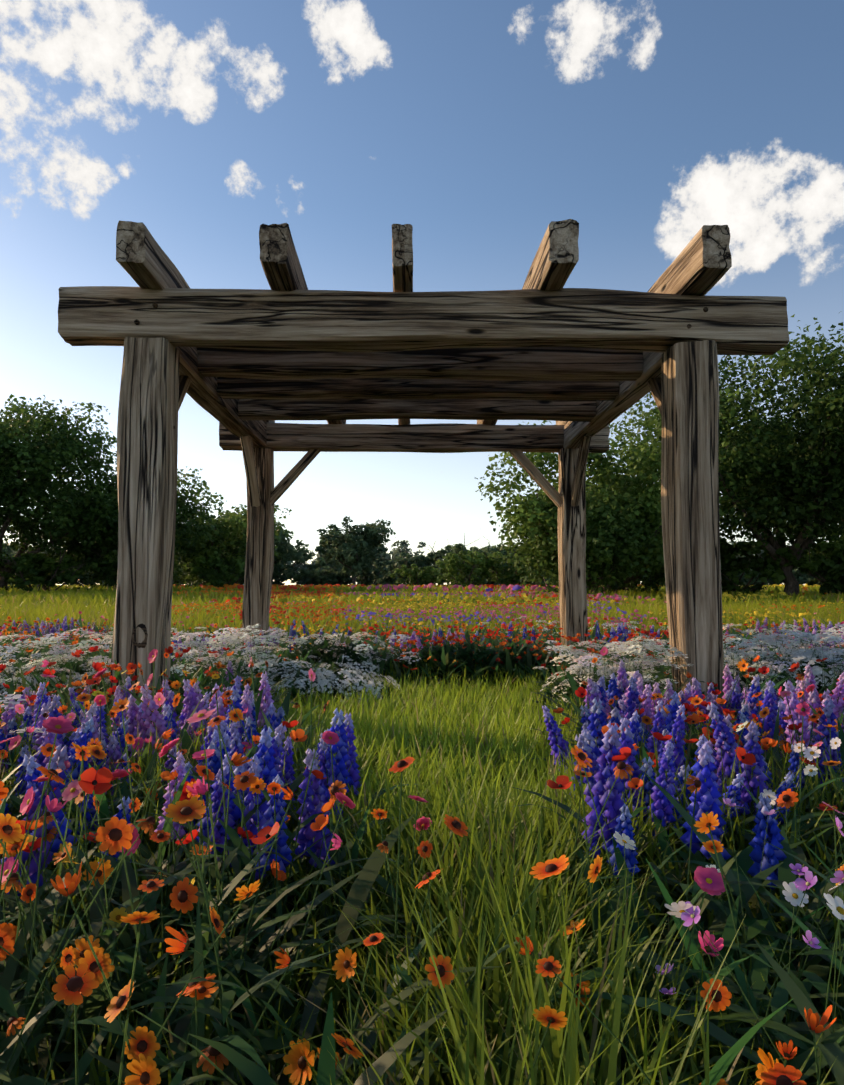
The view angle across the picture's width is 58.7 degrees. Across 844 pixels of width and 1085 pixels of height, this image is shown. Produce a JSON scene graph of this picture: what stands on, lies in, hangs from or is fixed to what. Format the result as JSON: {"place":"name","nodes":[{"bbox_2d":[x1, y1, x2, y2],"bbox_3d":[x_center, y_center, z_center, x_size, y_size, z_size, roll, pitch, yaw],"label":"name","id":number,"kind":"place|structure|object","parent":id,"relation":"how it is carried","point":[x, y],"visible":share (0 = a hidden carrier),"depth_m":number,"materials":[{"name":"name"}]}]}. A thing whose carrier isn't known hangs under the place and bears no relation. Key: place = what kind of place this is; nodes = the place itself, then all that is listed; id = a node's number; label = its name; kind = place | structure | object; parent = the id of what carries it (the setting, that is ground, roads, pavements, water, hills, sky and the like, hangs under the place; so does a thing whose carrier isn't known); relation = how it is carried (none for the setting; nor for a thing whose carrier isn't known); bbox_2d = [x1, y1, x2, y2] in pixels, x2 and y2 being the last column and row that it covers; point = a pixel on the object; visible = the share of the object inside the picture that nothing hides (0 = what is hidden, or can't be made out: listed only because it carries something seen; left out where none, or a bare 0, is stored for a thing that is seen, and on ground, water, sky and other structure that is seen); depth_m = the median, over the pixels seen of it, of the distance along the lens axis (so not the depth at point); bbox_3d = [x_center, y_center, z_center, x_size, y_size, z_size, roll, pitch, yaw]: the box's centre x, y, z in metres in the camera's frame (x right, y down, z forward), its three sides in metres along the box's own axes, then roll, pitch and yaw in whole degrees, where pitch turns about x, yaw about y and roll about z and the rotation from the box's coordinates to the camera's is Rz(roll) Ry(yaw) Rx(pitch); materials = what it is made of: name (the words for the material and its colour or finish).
{"place":"outdoors","nodes":[
{"label":"outdoors","id":0,"kind":"place"},
{"bbox_2d":[29,463,226,590],"bbox_3d":[-24.015,-0.334,62.724,15.832,12.729,15.837,0,-4,-1],"label":"tree","id":1,"kind":"object","parent":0,"point":[189,510],"depth_m":59.61,"materials":[{"name":"green plant"}]},
{"bbox_2d":[276,541,312,583],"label":"tree line","id":2,"kind":"object","parent":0,"point":[304,557],"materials":[{"name":"green plant"}]},
{"bbox_2d":[303,547,361,584],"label":"tree line","id":3,"kind":"object","parent":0,"point":[321,562],"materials":[{"name":"green plant"}]},
{"bbox_2d":[324,560,376,584],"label":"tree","id":4,"kind":"object","parent":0,"point":[337,569],"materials":[{"name":"green plant"}]},
{"bbox_2d":[369,553,406,575],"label":"tree","id":5,"kind":"object","parent":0,"point":[383,563],"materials":[{"name":"green plant"}]},
{"bbox_2d":[386,541,437,583],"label":"tree","id":6,"kind":"object","parent":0,"point":[399,562],"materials":[{"name":"green plant"}]},
{"bbox_2d":[0,637,843,1084],"bbox_3d":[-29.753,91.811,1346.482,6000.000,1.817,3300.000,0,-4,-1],"label":"meadow ground","id":7,"kind":"structure","parent":0,"point":[238,1019],"depth_m":1.50,"materials":[{"name":"green plant"}]},
{"bbox_2d":[2,541,42,583],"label":"tree","id":8,"kind":"object","parent":7,"relation":"on","point":[8,551],"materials":[{"name":"green plant"}]},
{"bbox_2d":[0,546,85,591],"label":"bush","id":9,"kind":"object","parent":7,"relation":"on","point":[36,572],"depth_m":54.13,"materials":[{"name":"green plant"}]},
{"bbox_2d":[6,551,85,590],"bbox_3d":[-31.212,2.676,61.251,6.871,4.113,6.989,0,-4,-1],"label":"bush","id":10,"kind":"object","parent":7,"relation":"on","point":[25,573],"depth_m":60.68,"materials":[{"name":"green plant"}]},
{"bbox_2d":[0,394,117,587],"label":"tree","id":11,"kind":"object","parent":7,"relation":"on","point":[64,445],"depth_m":52.91,"materials":[{"name":"green plant"}]},
{"bbox_2d":[64,570,95,584],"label":"bush","id":12,"kind":"object","parent":7,"relation":"on","point":[80,581],"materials":[{"name":"green plant"}]},
{"bbox_2d":[72,567,98,584],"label":"bush","id":13,"kind":"object","parent":7,"relation":"on","point":[88,582],"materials":[{"name":"green plant"}]},
{"bbox_2d":[91,545,117,587],"bbox_3d":[-22.907,2.164,59.527,6.068,4.935,6.456,0,-4,-1],"label":"bush","id":14,"kind":"object","parent":7,"relation":"on","point":[108,555],"depth_m":57.54,"materials":[{"name":"green plant"}]},
{"bbox_2d":[109,336,179,704],"bbox_3d":[-1.740,0.015,4.732,0.322,2.596,0.318,0,-4,-1],"label":"pergola post","id":15,"kind":"object","parent":7,"relation":"on","point":[147,443],"visible":0.83,"depth_m":4.62,"materials":[{"name":"brown wood"}]},
{"bbox_2d":[132,624,147,647],"bbox_3d":[-1.716,0.571,4.560,0.119,0.188,0.025,0,-4,-1],"label":"ring","id":16,"kind":"object","parent":15,"relation":"attached to","point":[143,644],"visible":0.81,"depth_m":4.55,"materials":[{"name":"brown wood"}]},
{"bbox_2d":[178,375,191,410],"bbox_3d":[-1.746,-0.942,5.213,0.099,0.896,0.104,0,-47,-1],"label":"diagonal brace","id":17,"kind":"object","parent":15,"relation":"attached to","point":[184,382],"visible":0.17,"depth_m":5.37,"materials":[{"name":"brown wood"}]},
{"bbox_2d":[134,302,707,428],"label":"pergola pegs","id":18,"kind":"object","parent":15,"relation":"attached to","point":[155,305],"visible":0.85,"depth_m":4.70,"materials":[{"name":"brown wood"}]},
{"bbox_2d":[58,286,789,354],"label":"wooden beam","id":19,"kind":"structure","parent":15,"relation":"attached to","point":[321,320],"depth_m":4.73,"materials":[{"name":"brown wood"}]},
{"bbox_2d":[116,220,274,422],"bbox_3d":[-1.755,-1.585,6.577,0.196,0.272,4.470,0,-4,-2],"label":"pergola rafter","id":20,"kind":"object","parent":19,"relation":"on","point":[143,260],"visible":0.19,"depth_m":4.44,"materials":[{"name":"brown wood"}]},
{"bbox_2d":[259,223,345,423],"bbox_3d":[-0.918,-1.573,6.580,0.182,0.264,4.494,0,-4,-1],"label":"pergola rafter","id":21,"kind":"object","parent":19,"relation":"on","point":[280,263],"visible":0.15,"depth_m":4.39,"materials":[{"name":"brown wood"}]},
{"bbox_2d":[392,224,412,424],"bbox_3d":[-0.162,-1.579,6.614,0.148,0.277,4.466,0,-4,-1],"label":"pergola rafter","id":22,"kind":"object","parent":19,"relation":"on","point":[402,255],"visible":0.29,"depth_m":4.40,"materials":[{"name":"brown wood"}]},
{"bbox_2d":[173,569,200,584],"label":"bush","id":23,"kind":"object","parent":7,"relation":"on","point":[180,582],"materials":[{"name":"green plant"}]},
{"bbox_2d":[183,545,244,587],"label":"bush","id":24,"kind":"object","parent":7,"relation":"on","point":[223,567],"depth_m":65.64,"materials":[{"name":"green plant"}]},
{"bbox_2d":[173,504,291,587],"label":"tree","id":25,"kind":"object","parent":7,"relation":"on","point":[234,534],"depth_m":68.13,"materials":[{"name":"green plant"}]},
{"bbox_2d":[230,569,273,584],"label":"bush","id":26,"kind":"object","parent":7,"relation":"on","point":[241,581],"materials":[{"name":"green plant"}]},
{"bbox_2d":[242,448,273,653],"bbox_3d":[-1.806,0.283,8.241,0.319,2.653,0.292,0,-4,-1],"label":"pergola post","id":27,"kind":"object","parent":7,"relation":"on","point":[259,568],"visible":0.77,"depth_m":8.14,"materials":[{"name":"brown wood"}]},
{"bbox_2d":[176,347,266,446],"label":"pergola beam","id":28,"kind":"structure","parent":27,"relation":"attached to","point":[201,391],"depth_m":6.33,"materials":[{"name":"brown wood"}]},
{"bbox_2d":[238,399,595,421],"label":"wooden beam","id":29,"kind":"structure","parent":28,"relation":"attached to","point":[455,409],"depth_m":6.86,"materials":[{"name":"brown wood"}]},
{"bbox_2d":[216,377,619,400],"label":"wooden beam","id":30,"kind":"structure","parent":28,"relation":"attached to","point":[315,389],"depth_m":6.12,"materials":[{"name":"brown wood"}]},
{"bbox_2d":[197,347,643,380],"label":"wooden beam","id":31,"kind":"structure","parent":28,"relation":"attached to","point":[545,364],"depth_m":5.50,"materials":[{"name":"brown wood"}]},
{"bbox_2d":[240,435,259,506],"bbox_3d":[-1.804,-0.761,7.901,0.103,0.900,0.102,0,39,-1],"label":"diagonal brace","id":32,"kind":"object","parent":27,"relation":"attached to","point":[250,466],"visible":0.96,"depth_m":7.85,"materials":[{"name":"brown wood"}]},
{"bbox_2d":[270,449,320,504],"bbox_3d":[-1.431,-0.743,8.304,0.105,0.858,0.105,42,-4,2],"label":"diagonal brace","id":33,"kind":"object","parent":27,"relation":"attached to","point":[284,484],"visible":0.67,"depth_m":8.26,"materials":[{"name":"brown wood"}]},
{"bbox_2d":[219,422,609,452],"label":"pergola beam","id":34,"kind":"structure","parent":27,"relation":"attached to","point":[443,438],"depth_m":8.28,"materials":[{"name":"brown wood"}]},
{"bbox_2d":[477,219,578,424],"bbox_3d":[0.778,-1.589,6.617,0.200,0.276,4.495,0,-4,-1],"label":"pergola rafter","id":35,"kind":"object","parent":34,"relation":"on","point":[555,260],"visible":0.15,"depth_m":4.43,"materials":[{"name":"brown wood"}]},
{"bbox_2d":[556,225,731,424],"bbox_3d":[1.698,-1.583,6.654,0.193,0.282,4.465,0,-4,-1],"label":"pergola rafter","id":36,"kind":"object","parent":34,"relation":"on","point":[701,264],"visible":0.27,"depth_m":4.55,"materials":[{"name":"brown wood"}]},
{"bbox_2d":[240,522,308,567],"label":"tall tree","id":37,"kind":"object","parent":7,"relation":"on","point":[285,556],"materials":[{"name":"green plant"}]},
{"bbox_2d":[272,561,292,585],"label":"bush","id":38,"kind":"object","parent":7,"relation":"on","point":[283,577],"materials":[{"name":"green plant"}]},
{"bbox_2d":[285,552,330,584],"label":"tree","id":39,"kind":"object","parent":7,"relation":"on","point":[306,564],"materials":[{"name":"green plant"}]},
{"bbox_2d":[285,566,335,585],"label":"bush","id":40,"kind":"object","parent":7,"relation":"on","point":[305,574],"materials":[{"name":"green plant"}]},
{"bbox_2d":[298,562,351,584],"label":"bush","id":41,"kind":"object","parent":7,"relation":"on","point":[339,575],"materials":[{"name":"green plant"}]},
{"bbox_2d":[315,515,395,584],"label":"tree","id":42,"kind":"object","parent":7,"relation":"on","point":[350,541],"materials":[{"name":"green plant"}]},
{"bbox_2d":[346,562,389,585],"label":"bush","id":43,"kind":"object","parent":7,"relation":"on","point":[372,579],"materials":[{"name":"green plant"}]},
{"bbox_2d":[371,551,395,582],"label":"tree","id":44,"kind":"object","parent":7,"relation":"on","point":[388,554],"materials":[{"name":"green plant"}]},
{"bbox_2d":[372,561,408,584],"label":"bush","id":45,"kind":"object","parent":7,"relation":"on","point":[386,579],"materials":[{"name":"green plant"}]},
{"bbox_2d":[372,540,446,584],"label":"tree","id":46,"kind":"object","parent":7,"relation":"on","point":[403,544],"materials":[{"name":"green plant"}]},
{"bbox_2d":[390,564,439,585],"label":"shrub","id":47,"kind":"object","parent":7,"relation":"on","point":[427,576],"depth_m":91.12,"materials":[{"name":"green plant"}]},
{"bbox_2d":[0,611,843,1084],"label":"flowers","id":48,"kind":"object","parent":7,"relation":"on","point":[596,755],"visible":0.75,"depth_m":2.15,"materials":[{"name":"plant"}]},
{"bbox_2d":[0,616,843,1084],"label":"meadow undergrowth leaves","id":49,"kind":"object","parent":7,"relation":"on","point":[324,1064],"visible":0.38,"depth_m":1.49,"materials":[{"name":"green plant"}]},
{"bbox_2d":[0,614,843,1084],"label":"meadow flower stems","id":50,"kind":"object","parent":7,"relation":"on","point":[94,914],"visible":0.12,"depth_m":1.31,"materials":[{"name":"green plant stems"},{"name":"leaves"},{"name":"flower petals"}]},
{"bbox_2d":[0,583,843,633],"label":"meadow flower heads","id":51,"kind":"object","parent":7,"relation":"on","point":[443,592],"visible":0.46,"depth_m":19.98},
{"bbox_2d":[411,565,452,584],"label":"bush","id":52,"kind":"object","parent":7,"relation":"on","point":[442,580],"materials":[{"name":"green plant"}]},
{"bbox_2d":[419,528,482,573],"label":"tree","id":53,"kind":"object","parent":7,"relation":"on","point":[441,553],"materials":[{"name":"green plant"}]},
{"bbox_2d":[435,550,491,586],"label":"shrub","id":54,"kind":"object","parent":7,"relation":"on","point":[453,564],"depth_m":76.53,"materials":[{"name":"green plant"}]},
{"bbox_2d":[457,570,490,584],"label":"bush","id":55,"kind":"object","parent":7,"relation":"on","point":[467,578],"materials":[{"name":"green plant"}]},
{"bbox_2d":[467,565,503,584],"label":"bush","id":56,"kind":"object","parent":7,"relation":"on","point":[489,583],"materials":[{"name":"green plant"}]},
{"bbox_2d":[470,537,515,584],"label":"tree","id":57,"kind":"object","parent":7,"relation":"on","point":[490,549],"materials":[{"name":"green plant"}]},
{"bbox_2d":[173,587,837,635],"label":"flowers","id":58,"kind":"object","parent":7,"relation":"on","point":[456,615],"visible":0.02,"depth_m":14.70,"materials":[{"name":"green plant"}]},
{"bbox_2d":[490,541,521,580],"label":"tree","id":59,"kind":"object","parent":7,"relation":"on","point":[505,553],"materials":[{"name":"green plant"}]},
{"bbox_2d":[470,546,553,585],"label":"shrub","id":60,"kind":"object","parent":7,"relation":"on","point":[508,578],"depth_m":78.80,"materials":[{"name":"green plant"}]},
{"bbox_2d":[507,545,553,584],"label":"shrub","id":61,"kind":"object","parent":7,"relation":"on","point":[539,571],"depth_m":82.77,"materials":[{"name":"green plant"}]},
{"bbox_2d":[524,572,550,584],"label":"bush","id":62,"kind":"object","parent":7,"relation":"on","point":[543,582],"visible":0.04,"depth_m":116.79,"materials":[{"name":"green plant"}]},
{"bbox_2d":[557,448,587,648],"bbox_3d":[1.668,0.276,8.299,0.288,2.625,0.333,0,-4,-1],"label":"pergola post","id":63,"kind":"object","parent":7,"relation":"on","point":[571,531],"visible":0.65,"depth_m":8.20,"materials":[{"name":"brown wood"}]},
{"bbox_2d":[509,450,560,507],"bbox_3d":[1.286,-0.739,8.372,0.103,0.855,0.103,-42,-2,-4],"label":"diagonal brace","id":64,"kind":"object","parent":63,"relation":"attached to","point":[537,476],"visible":0.83,"depth_m":8.33,"materials":[{"name":"brown wood"}]},
{"bbox_2d":[571,436,590,505],"bbox_3d":[1.682,-0.760,7.973,0.101,0.898,0.102,0,39,-1],"label":"diagonal brace","id":65,"kind":"object","parent":63,"relation":"attached to","point":[581,463],"visible":0.92,"depth_m":7.92,"materials":[{"name":"brown wood"}]},
{"bbox_2d":[563,352,663,447],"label":"pergola beam","id":66,"kind":"structure","parent":63,"relation":"on","point":[631,393],"depth_m":6.42,"materials":[{"name":"brown wood"}]},
{"bbox_2d":[475,420,725,594],"bbox_3d":[8.018,-1.222,35.410,10.912,8.852,11.256,0,-4,-1],"label":"tree","id":67,"kind":"object","parent":7,"relation":"on","point":[627,509],"depth_m":33.61,"materials":[{"name":"green plant"}]},
{"bbox_2d":[556,540,662,593],"bbox_3d":[9.448,1.007,39.438,7.337,4.754,7.422,0,-4,-1],"label":"understorey tree","id":68,"kind":"object","parent":7,"relation":"on","point":[615,586],"depth_m":39.82,"materials":[{"name":"green plant"}]},
{"bbox_2d":[510,470,721,587],"bbox_3d":[14.011,-1.208,54.324,14.353,11.032,15.289,0,-4,-1],"label":"tree","id":69,"kind":"object","parent":7,"relation":"on","point":[659,525],"depth_m":52.38,"materials":[{"name":"green plant"}]},
{"bbox_2d":[496,438,748,592],"bbox_3d":[11.473,-1.125,43.508,13.976,9.745,12.314,0,-4,-1],"label":"tree","id":70,"kind":"object","parent":7,"relation":"on","point":[653,571],"depth_m":42.05,"materials":[{"name":"green plant"}]},
{"bbox_2d":[617,564,664,591],"bbox_3d":[13.198,1.470,47.097,6.114,5.027,7.758,0,-4,-1],"label":"bush","id":71,"kind":"object","parent":7,"relation":"on","point":[645,586],"depth_m":46.23,"materials":[{"name":"green plant"}]},
{"bbox_2d":[661,340,724,698],"bbox_3d":[1.734,0.042,4.810,0.310,2.631,0.320,0,-4,-1],"label":"pergola post","id":72,"kind":"object","parent":7,"relation":"on","point":[689,471],"visible":0.79,"depth_m":4.71,"materials":[{"name":"brown wood"}]},
{"bbox_2d":[647,377,661,415],"bbox_3d":[1.740,-0.940,5.283,0.106,0.898,0.103,0,-47,-1],"label":"diagonal brace","id":73,"kind":"object","parent":72,"relation":"attached to","point":[655,385],"visible":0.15,"depth_m":5.42,"materials":[{"name":"brown wood"}]},
{"bbox_2d":[651,553,736,586],"bbox_3d":[18.256,1.661,51.392,8.938,4.799,6.822,-2,-4,25],"label":"understorey tree","id":74,"kind":"object","parent":7,"relation":"on","point":[662,585],"depth_m":52.08,"materials":[{"name":"green plant"}]},
{"bbox_2d":[651,532,795,594],"bbox_3d":[16.344,1.341,40.557,7.791,4.452,7.319,0,-4,-1],"label":"understorey tree","id":75,"kind":"object","parent":7,"relation":"on","point":[738,565],"depth_m":38.36,"materials":[{"name":"green plant"}]},
{"bbox_2d":[606,311,843,595],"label":"tree","id":76,"kind":"object","parent":7,"relation":"on","point":[775,468],"depth_m":35.10,"materials":[{"name":"green plant"}]},
{"bbox_2d":[736,570,771,585],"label":"bush","id":77,"kind":"object","parent":7,"relation":"on","point":[754,579],"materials":[{"name":"green plant"}]},
{"bbox_2d":[720,355,843,552],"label":"tree","id":78,"kind":"object","parent":7,"relation":"on","point":[802,393],"depth_m":45.45,"materials":[{"name":"green plant"}]},
{"bbox_2d":[768,569,811,584],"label":"bush","id":79,"kind":"object","parent":7,"relation":"on","point":[800,577],"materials":[{"name":"green plant"}]},
{"bbox_2d":[793,569,822,585],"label":"bush","id":80,"kind":"object","parent":7,"relation":"on","point":[809,579],"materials":[{"name":"green plant"}]},
{"bbox_2d":[787,540,843,594],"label":"understorey tree","id":81,"kind":"object","parent":7,"relation":"on","point":[831,569],"depth_m":37.02,"materials":[{"name":"green plant"}]},
{"bbox_2d":[794,529,843,585],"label":"understorey tree","id":82,"kind":"object","parent":7,"relation":"on","point":[812,582],"depth_m":42.87,"materials":[{"name":"green plant"}]},
{"bbox_2d":[0,584,843,636],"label":"meadow grass","id":83,"kind":"structure","parent":0,"point":[70,602],"depth_m":18.34,"materials":[{"name":"green plant"}]},
{"bbox_2d":[0,0,843,585],"label":"sky","id":84,"kind":"structure","parent":0,"point":[477,126],"materials":[{"name":"blue"}]}
]}

